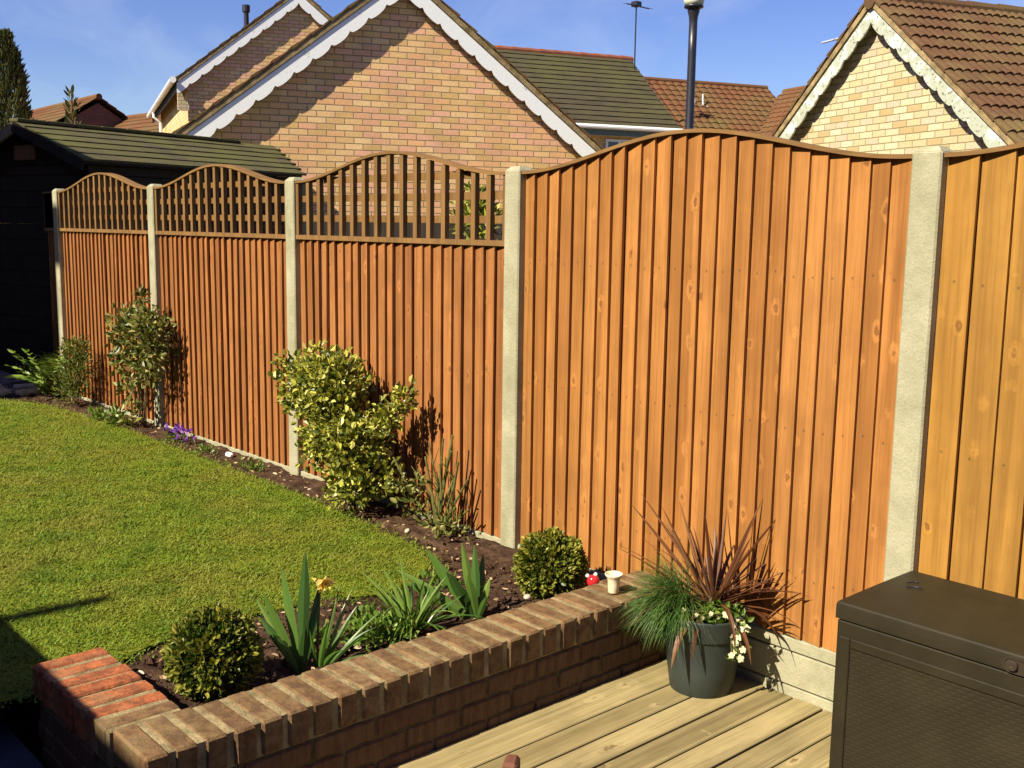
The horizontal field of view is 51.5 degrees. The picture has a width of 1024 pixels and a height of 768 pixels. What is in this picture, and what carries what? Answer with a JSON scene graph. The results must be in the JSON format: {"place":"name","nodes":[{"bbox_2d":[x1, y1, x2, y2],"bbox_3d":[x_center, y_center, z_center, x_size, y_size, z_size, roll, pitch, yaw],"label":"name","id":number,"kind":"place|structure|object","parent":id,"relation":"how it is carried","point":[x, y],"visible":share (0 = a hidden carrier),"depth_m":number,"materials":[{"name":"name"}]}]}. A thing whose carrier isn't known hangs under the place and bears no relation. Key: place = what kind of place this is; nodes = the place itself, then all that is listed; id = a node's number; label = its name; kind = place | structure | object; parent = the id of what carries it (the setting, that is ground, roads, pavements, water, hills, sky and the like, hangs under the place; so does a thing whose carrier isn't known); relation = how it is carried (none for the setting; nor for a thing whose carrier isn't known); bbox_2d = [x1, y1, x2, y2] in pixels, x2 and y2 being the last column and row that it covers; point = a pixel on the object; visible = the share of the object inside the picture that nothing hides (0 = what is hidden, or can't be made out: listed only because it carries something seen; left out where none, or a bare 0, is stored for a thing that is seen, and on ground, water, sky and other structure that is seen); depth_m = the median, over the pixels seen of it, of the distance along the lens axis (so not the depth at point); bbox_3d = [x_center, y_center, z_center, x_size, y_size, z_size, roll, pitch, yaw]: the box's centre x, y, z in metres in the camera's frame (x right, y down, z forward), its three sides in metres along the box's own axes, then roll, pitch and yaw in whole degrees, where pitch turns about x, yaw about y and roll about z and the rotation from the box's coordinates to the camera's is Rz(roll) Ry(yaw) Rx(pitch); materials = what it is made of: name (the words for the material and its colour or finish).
{"place":"outdoors","nodes":[
{"label":"outdoors","id":0,"kind":"place"},
{"bbox_2d":[0,370,24,395],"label":"path","id":1,"kind":"structure","parent":0,"point":[3,379],"depth_m":10.00,"materials":[{"name":"stone"}]},
{"bbox_2d":[0,718,44,767],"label":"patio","id":2,"kind":"structure","parent":0,"point":[15,752],"depth_m":3.26,"materials":[{"name":"grey stone"}]},
{"bbox_2d":[30,93,126,223],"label":"terraced house","id":3,"kind":"structure","parent":0,"point":[96,110],"depth_m":34.46,"materials":[{"name":"brown tile"}]},
{"bbox_2d":[0,400,403,764],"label":"ground","id":4,"kind":"structure","parent":0,"point":[20,720],"depth_m":3.94,"materials":[{"name":"brown soil"}]},
{"bbox_2d":[0,28,33,223],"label":"conifer","id":5,"kind":"object","parent":4,"relation":"on","point":[14,93],"visible":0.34,"depth_m":26.08,"materials":[{"name":"green plant"}]},
{"bbox_2d":[52,189,72,391],"bbox_3d":[-3.852,-0.618,9.151,0.096,2.098,0.100,-7,11,-42],"label":"concrete post","id":6,"kind":"object","parent":4,"relation":"on","point":[60,281],"visible":0.41,"depth_m":9.06,"materials":[{"name":"beige concrete"}]},
{"bbox_2d":[43,191,59,377],"bbox_3d":[-3.969,-0.808,9.253,0.071,1.711,0.251,-7,11,-42],"label":"fence panel","id":7,"kind":"object","parent":6,"relation":"attached to","point":[48,214],"visible":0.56,"depth_m":9.22,"materials":[{"name":"red wood"}]},
{"bbox_2d":[63,84,81,123],"bbox_3d":[-9.989,-4.351,24.288,0.770,4.894,0.757,-7,11,-42],"label":"conifer","id":8,"kind":"object","parent":4,"relation":"on","point":[75,104],"visible":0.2,"depth_m":23.97,"materials":[{"name":"green plant"}]},
{"bbox_2d":[69,392,154,423],"bbox_3d":[-3.224,0.348,8.565,0.047,0.356,1.824,-7,11,-42],"label":"gravel board","id":9,"kind":"object","parent":4,"relation":"on","point":[149,420],"visible":0.09,"depth_m":8.58,"materials":[{"name":"concrete"}]},
{"bbox_2d":[57,172,154,419],"bbox_3d":[-3.205,-0.736,8.408,0.071,1.840,1.835,-7,11,-42],"label":"fence panel","id":10,"kind":"object","parent":9,"relation":"on","point":[127,282],"visible":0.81,"depth_m":8.43,"materials":[{"name":"orange wood"}]},
{"bbox_2d":[112,113,160,131],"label":"terraced house","id":11,"kind":"structure","parent":4,"relation":"on","point":[141,121],"depth_m":33.49,"materials":[{"name":"brown tile"}]},
{"bbox_2d":[0,118,306,410],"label":"garden shed","id":12,"kind":"structure","parent":4,"relation":"on","point":[38,158],"depth_m":10.25,"materials":[{"name":"dark stained wood"},{"name":"mossy brown roof tile"}]},
{"bbox_2d":[147,184,165,426],"bbox_3d":[-2.561,-0.390,7.735,0.096,2.098,0.100,-7,11,-42],"label":"concrete post","id":13,"kind":"object","parent":4,"relation":"on","point":[155,299],"visible":0.35,"depth_m":7.63,"materials":[{"name":"beige concrete"}]},
{"bbox_2d":[163,424,289,471],"bbox_3d":[-1.933,0.576,7.148,0.047,0.356,1.824,-7,11,-42],"label":"gravel board","id":14,"kind":"object","parent":4,"relation":"on","point":[255,456],"visible":0.17,"depth_m":6.97,"materials":[{"name":"concrete"}]},
{"bbox_2d":[154,164,288,465],"bbox_3d":[-1.915,-0.509,6.991,0.071,1.840,1.837,-7,11,-42],"label":"fence panel","id":15,"kind":"object","parent":14,"relation":"on","point":[252,323],"visible":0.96,"depth_m":6.90,"materials":[{"name":"orange wood"}]},
{"bbox_2d":[285,177,305,474],"bbox_3d":[-1.270,-0.163,6.318,0.096,2.098,0.100,-7,11,-42],"label":"concrete post","id":16,"kind":"object","parent":4,"relation":"on","point":[293,287],"visible":0.36,"depth_m":6.22,"materials":[{"name":"beige concrete"}]},
{"bbox_2d":[33,571,666,767],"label":"brick wall","id":17,"kind":"structure","parent":4,"relation":"on","point":[395,704],"depth_m":3.32,"materials":[{"name":"brown brick"}]},
{"bbox_2d":[585,572,598,585],"bbox_3d":[0.324,0.788,4.239,0.052,0.072,0.052,-7,11,-42],"label":"ornament","id":18,"kind":"object","parent":17,"relation":"on","point":[592,579],"visible":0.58,"depth_m":4.22,"materials":[{"name":"red ceramic"}]},
{"bbox_2d":[605,570,622,593],"bbox_3d":[0.391,0.765,4.085,0.070,0.077,0.070,-7,11,-42],"label":"small ceramic plant pot","id":19,"kind":"object","parent":17,"relation":"on","point":[613,577],"visible":1,"depth_m":4.07,"materials":[{"name":"beige ceramic"}]},
{"bbox_2d":[301,471,499,576],"bbox_3d":[-0.642,0.803,5.732,0.047,0.356,1.824,-7,11,-42],"label":"gravel board","id":20,"kind":"object","parent":4,"relation":"on","point":[482,534],"visible":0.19,"depth_m":5.49,"materials":[{"name":"concrete"}]},
{"bbox_2d":[295,151,504,537],"bbox_3d":[-0.624,-0.281,5.574,0.071,1.840,1.837,-7,11,-42],"label":"fence panel","id":21,"kind":"object","parent":20,"relation":"on","point":[446,342],"visible":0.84,"depth_m":5.35,"materials":[{"name":"orange wood"}]},
{"bbox_2d":[313,222,501,361],"bbox_3d":[-0.579,-0.415,8.870,0.060,1.875,4.200,-7,11,-42],"label":"back fence","id":22,"kind":"object","parent":4,"relation":"on","point":[437,230],"visible":0.01,"depth_m":9.27,"materials":[{"name":"brown wood"}]},
{"bbox_2d":[449,180,502,245],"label":"garden shrub","id":23,"kind":"object","parent":4,"relation":"on","point":[482,210],"visible":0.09,"depth_m":7.24,"materials":[{"name":"green plant"}]},
{"bbox_2d":[500,166,532,547],"bbox_3d":[0.020,0.065,4.902,0.096,2.098,0.100,-7,11,-42],"label":"concrete post","id":24,"kind":"object","parent":4,"relation":"on","point":[514,282],"visible":0.51,"depth_m":4.83,"materials":[{"name":"beige concrete"}]},
{"bbox_2d":[494,45,680,148],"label":"terraced house","id":25,"kind":"structure","parent":4,"relation":"on","point":[605,101],"depth_m":30.45,"materials":[{"name":"tile"}]},
{"bbox_2d":[605,139,628,148],"bbox_3d":[3.378,-6.310,29.847,1.700,1.060,0.060,-3,9,-22],"label":"window","id":26,"kind":"structure","parent":25,"relation":"in","point":[608,142],"depth_m":29.53,"materials":[{"name":"white plastic"}]},
{"bbox_2d":[623,1,651,69],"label":"tv aerial","id":27,"kind":"object","parent":25,"relation":"attached to","point":[636,4],"visible":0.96,"depth_m":31.85,"materials":[{"name":"black metal"}]},
{"bbox_2d":[518,545,835,711],"bbox_3d":[0.649,1.031,4.315,0.047,0.356,1.824,-7,11,-42],"label":"gravel board","id":28,"kind":"object","parent":4,"relation":"on","point":[801,669],"visible":0.05,"depth_m":3.87,"materials":[{"name":"concrete"}]},
{"bbox_2d":[520,129,911,651],"bbox_3d":[0.667,-0.053,4.158,0.071,1.840,1.826,-7,11,-42],"label":"fence panel","id":29,"kind":"object","parent":28,"relation":"on","point":[712,322],"visible":0.91,"depth_m":3.98,"materials":[{"name":"orange wood"}]},
{"bbox_2d":[684,0,704,128],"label":"street lamp","id":30,"kind":"object","parent":4,"relation":"on","point":[693,7],"visible":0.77,"depth_m":16.94,"materials":[{"name":"black metal"}]},
{"bbox_2d":[643,76,776,133],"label":"terraced house","id":31,"kind":"structure","parent":4,"relation":"on","point":[739,107],"depth_m":35.16,"materials":[{"name":"brown tile"}]},
{"bbox_2d":[883,146,953,581],"bbox_3d":[1.311,0.293,3.485,0.096,2.098,0.100,-7,11,-42],"label":"concrete post","id":32,"kind":"object","parent":4,"relation":"on","point":[928,182],"visible":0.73,"depth_m":3.39,"materials":[{"name":"beige concrete"}]},
{"bbox_3d":[1.940,1.259,2.899,0.047,0.356,1.824,-7,11,-42],"label":"gravel board","id":33,"kind":"object","parent":4,"relation":"on","visible":0},
{"bbox_2d":[918,142,1023,598],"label":"fence panel","id":34,"kind":"object","parent":33,"relation":"on","point":[972,530],"visible":0.81,"depth_m":3.27,"materials":[{"name":"brown wood"}]},
{"bbox_2d":[0,396,446,711],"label":"lawn","id":35,"kind":"structure","parent":0,"point":[41,648],"depth_m":4.92,"materials":[{"name":"green plant"}]},
{"bbox_2d":[147,0,331,132],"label":"gable building","id":36,"kind":"structure","parent":0,"point":[243,54],"depth_m":22.30,"materials":[{"name":"brick"}]},
{"bbox_2d":[0,380,602,709],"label":"flower bed","id":37,"kind":"object","parent":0,"point":[493,552],"visible":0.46,"depth_m":4.70,"materials":[{"name":"soil"}]},
{"bbox_2d":[0,388,11,395],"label":"edging stone","id":38,"kind":"object","parent":37,"relation":"on","point":[4,391],"visible":1,"depth_m":9.15,"materials":[{"name":"grey stone"}]},
{"bbox_2d":[13,383,35,388],"bbox_3d":[-4.363,0.020,9.578,0.240,0.044,0.140,-4,10,-31],"label":"edging stone","id":39,"kind":"object","parent":37,"relation":"on","point":[24,386],"visible":0.54,"depth_m":9.52,"materials":[{"name":"grey stone"}]},
{"bbox_2d":[15,387,41,395],"bbox_3d":[-4.168,0.065,9.260,0.101,0.054,0.300,7,10,35],"label":"edging stone","id":40,"kind":"object","parent":37,"relation":"on","point":[26,392],"visible":0.56,"depth_m":9.17,"materials":[{"name":"grey stone"}]},
{"bbox_2d":[5,342,95,394],"bbox_3d":[-3.901,-0.132,8.978,0.760,0.468,0.696,0,8,-7],"label":"fern","id":41,"kind":"object","parent":37,"relation":"on","point":[43,383],"visible":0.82,"depth_m":8.94,"materials":[{"name":"green plant"}]},
{"bbox_2d":[50,335,100,407],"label":"shrub","id":42,"kind":"object","parent":37,"relation":"on","point":[78,359],"visible":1,"depth_m":8.48,"materials":[{"name":"green plant"}]},
{"bbox_2d":[87,405,108,419],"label":"weed","id":43,"kind":"object","parent":37,"relation":"on","point":[98,411],"visible":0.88,"depth_m":8.04,"materials":[{"name":"green plant"}]},
{"bbox_2d":[101,402,128,425],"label":"weed","id":44,"kind":"object","parent":37,"relation":"on","point":[112,410],"visible":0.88,"depth_m":7.79,"materials":[{"name":"green plant"}]},
{"bbox_2d":[104,284,180,427],"bbox_3d":[-2.657,-0.163,7.544,0.398,1.105,0.825,-7,11,-42],"label":"tall bush","id":45,"kind":"object","parent":37,"relation":"on","point":[141,322],"visible":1,"depth_m":7.47,"materials":[{"name":"green plant"}]},
{"bbox_2d":[163,423,197,444],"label":"purple flowers","id":46,"kind":"object","parent":37,"relation":"on","point":[178,429],"visible":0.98,"depth_m":7.25,"materials":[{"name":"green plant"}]},
{"bbox_2d":[194,440,219,455],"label":"weed","id":47,"kind":"object","parent":37,"relation":"on","point":[207,448],"visible":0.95,"depth_m":6.90,"materials":[{"name":"green plant"}]},
{"bbox_2d":[159,602,265,701],"bbox_3d":[-0.953,0.862,3.400,0.346,0.328,0.330,-7,11,-42],"label":"box ball","id":48,"kind":"object","parent":37,"relation":"on","point":[187,666],"visible":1,"depth_m":3.33,"materials":[{"name":"green plant"}]},
{"bbox_2d":[225,452,233,457],"bbox_3d":[-1.819,0.456,6.834,0.035,0.032,0.065,-7,11,-42],"label":"pebble","id":49,"kind":"object","parent":37,"relation":"on","point":[229,454],"visible":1,"depth_m":6.82,"materials":[{"name":"white stone"}]},
{"bbox_2d":[236,455,266,471],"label":"weed","id":50,"kind":"object","parent":37,"relation":"on","point":[251,466],"visible":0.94,"depth_m":6.45,"materials":[{"name":"green plant"}]},
{"bbox_2d":[256,552,318,673],"bbox_3d":[-0.762,0.772,3.570,0.222,0.411,0.134,0,8,-3],"label":"iris","id":51,"kind":"object","parent":37,"relation":"on","point":[296,654],"visible":0.98,"depth_m":3.57,"materials":[{"name":"green plant"}]},
{"bbox_2d":[86,409,517,701],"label":"leaf litter","id":52,"kind":"object","parent":37,"relation":"on","point":[139,672],"visible":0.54,"depth_m":4.51,"materials":[{"name":"brown soil"}]},
{"bbox_2d":[297,618,348,644],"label":"weed","id":53,"kind":"object","parent":37,"relation":"on","point":[322,630],"visible":0.29,"depth_m":3.87,"materials":[{"name":"green plant"}]},
{"bbox_2d":[267,338,419,513],"bbox_3d":[-0.870,0.236,5.516,0.490,0.945,0.998,-7,11,-42],"label":"bush","id":54,"kind":"object","parent":37,"relation":"on","point":[324,388],"visible":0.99,"depth_m":5.41,"materials":[{"name":"green plant"}]},
{"bbox_2d":[310,576,382,666],"bbox_3d":[-0.565,0.809,3.624,0.252,0.325,0.180,-7,11,-42],"label":"daffodil","id":55,"kind":"object","parent":37,"relation":"on","point":[320,658],"visible":0.88,"depth_m":3.62,"materials":[{"name":"green plant"}]},
{"bbox_2d":[337,602,418,652],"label":"ground cover","id":56,"kind":"object","parent":37,"relation":"on","point":[386,628],"visible":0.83,"depth_m":3.83,"materials":[{"name":"green plant"}]},
{"bbox_2d":[350,556,484,643],"bbox_3d":[-0.352,0.802,3.949,0.493,0.312,0.501,5,9,26],"label":"bluebell clump","id":57,"kind":"object","parent":37,"relation":"on","point":[399,607],"visible":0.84,"depth_m":3.96,"materials":[{"name":"green plant"}]},
{"bbox_2d":[382,435,470,539],"bbox_3d":[-0.425,0.500,5.169,0.230,0.536,0.633,-7,11,-42],"label":"lavender","id":58,"kind":"object","parent":37,"relation":"on","point":[439,523],"visible":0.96,"depth_m":5.16,"materials":[{"name":"green plant"}]},
{"bbox_2d":[410,564,462,589],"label":"weed","id":59,"kind":"object","parent":37,"relation":"on","point":[431,574],"visible":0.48,"depth_m":4.44,"materials":[{"name":"green plant"}]},
{"bbox_2d":[395,544,489,618],"bbox_3d":[-0.269,0.770,4.080,0.372,0.295,0.132,0,8,-5],"label":"iris","id":60,"kind":"object","parent":37,"relation":"on","point":[471,600],"visible":0.95,"depth_m":4.08,"materials":[{"name":"green plant"}]},
{"bbox_2d":[523,594,530,599],"bbox_3d":[0.058,0.805,4.019,0.031,0.017,0.031,-7,11,-42],"label":"pebble","id":61,"kind":"object","parent":37,"relation":"on","point":[526,596],"visible":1,"depth_m":4.01,"materials":[{"name":"stone"}]},
{"bbox_2d":[511,526,590,599],"bbox_3d":[0.155,0.742,4.343,0.336,0.326,0.329,-7,11,-42],"label":"box ball","id":62,"kind":"object","parent":37,"relation":"on","point":[532,556],"visible":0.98,"depth_m":4.26,"materials":[{"name":"green plant"}]},
{"bbox_2d":[172,0,604,226],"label":"gable building","id":63,"kind":"structure","parent":0,"point":[356,79],"depth_m":13.09,"materials":[{"name":"brick"}]},
{"bbox_2d":[0,0,1023,117],"label":"sky","id":64,"kind":"structure","parent":0,"point":[125,52],"materials":[{"name":"blue"}]},
{"bbox_2d":[759,85,805,135],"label":"terraced house","id":65,"kind":"structure","parent":0,"point":[786,99],"depth_m":35.36,"materials":[{"name":"brown tile"}]},
{"bbox_2d":[771,0,1023,153],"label":"gable building","id":66,"kind":"structure","parent":0,"point":[899,76],"depth_m":11.55,"materials":[{"name":"yellow brick"}]},
{"bbox_2d":[821,38,837,43],"bbox_3d":[4.511,-3.854,14.406,0.721,1.894,0.260,1,8,-2],"label":"tv aerial","id":67,"kind":"object","parent":66,"relation":"attached to","point":[829,40],"visible":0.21,"depth_m":14.27,"materials":[{"name":"silver metal"}]},
{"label":"deck subfloor","id":68,"kind":"structure","parent":0,"visible":0},
{"bbox_2d":[392,658,831,767],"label":"decking","id":69,"kind":"object","parent":68,"relation":"on","point":[648,716],"visible":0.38,"depth_m":3.58,"materials":[{"name":"brown wood"}]},
{"bbox_2d":[502,754,519,767],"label":"wooden chair","id":70,"kind":"object","parent":69,"relation":"on","point":[511,761],"visible":1,"depth_m":1.94,"materials":[{"name":"brown wood"}]},
{"bbox_2d":[663,595,746,698],"bbox_3d":[0.705,0.978,3.931,0.308,0.302,0.308,-7,11,-42],"label":"plant pot","id":71,"kind":"object","parent":69,"relation":"on","point":[708,671],"visible":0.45,"depth_m":3.82,"materials":[{"name":"grey plastic"}]},
{"bbox_2d":[613,544,736,660],"bbox_3d":[0.589,0.787,3.879,0.430,0.391,0.496,-7,11,-42],"label":"fescue","id":72,"kind":"object","parent":71,"relation":"in","point":[675,602],"visible":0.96,"depth_m":3.85,"materials":[{"name":"green plant"}]},
{"bbox_2d":[619,495,810,667],"bbox_3d":[0.749,0.711,3.829,0.760,0.583,0.472,1,8,1],"label":"cordyline","id":73,"kind":"object","parent":71,"relation":"in","point":[716,592],"visible":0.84,"depth_m":3.90,"materials":[{"name":"brown plant"}]},
{"bbox_2d":[682,599,753,662],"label":"pansies","id":74,"kind":"object","parent":71,"relation":"in","point":[710,611],"visible":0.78,"depth_m":3.79,"materials":[{"name":"beige plant"}]},
{"bbox_2d":[829,571,1023,767],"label":"storage box","id":75,"kind":"object","parent":69,"relation":"on","point":[929,671],"visible":1,"depth_m":3.01,"materials":[{"name":"brown plastic"}]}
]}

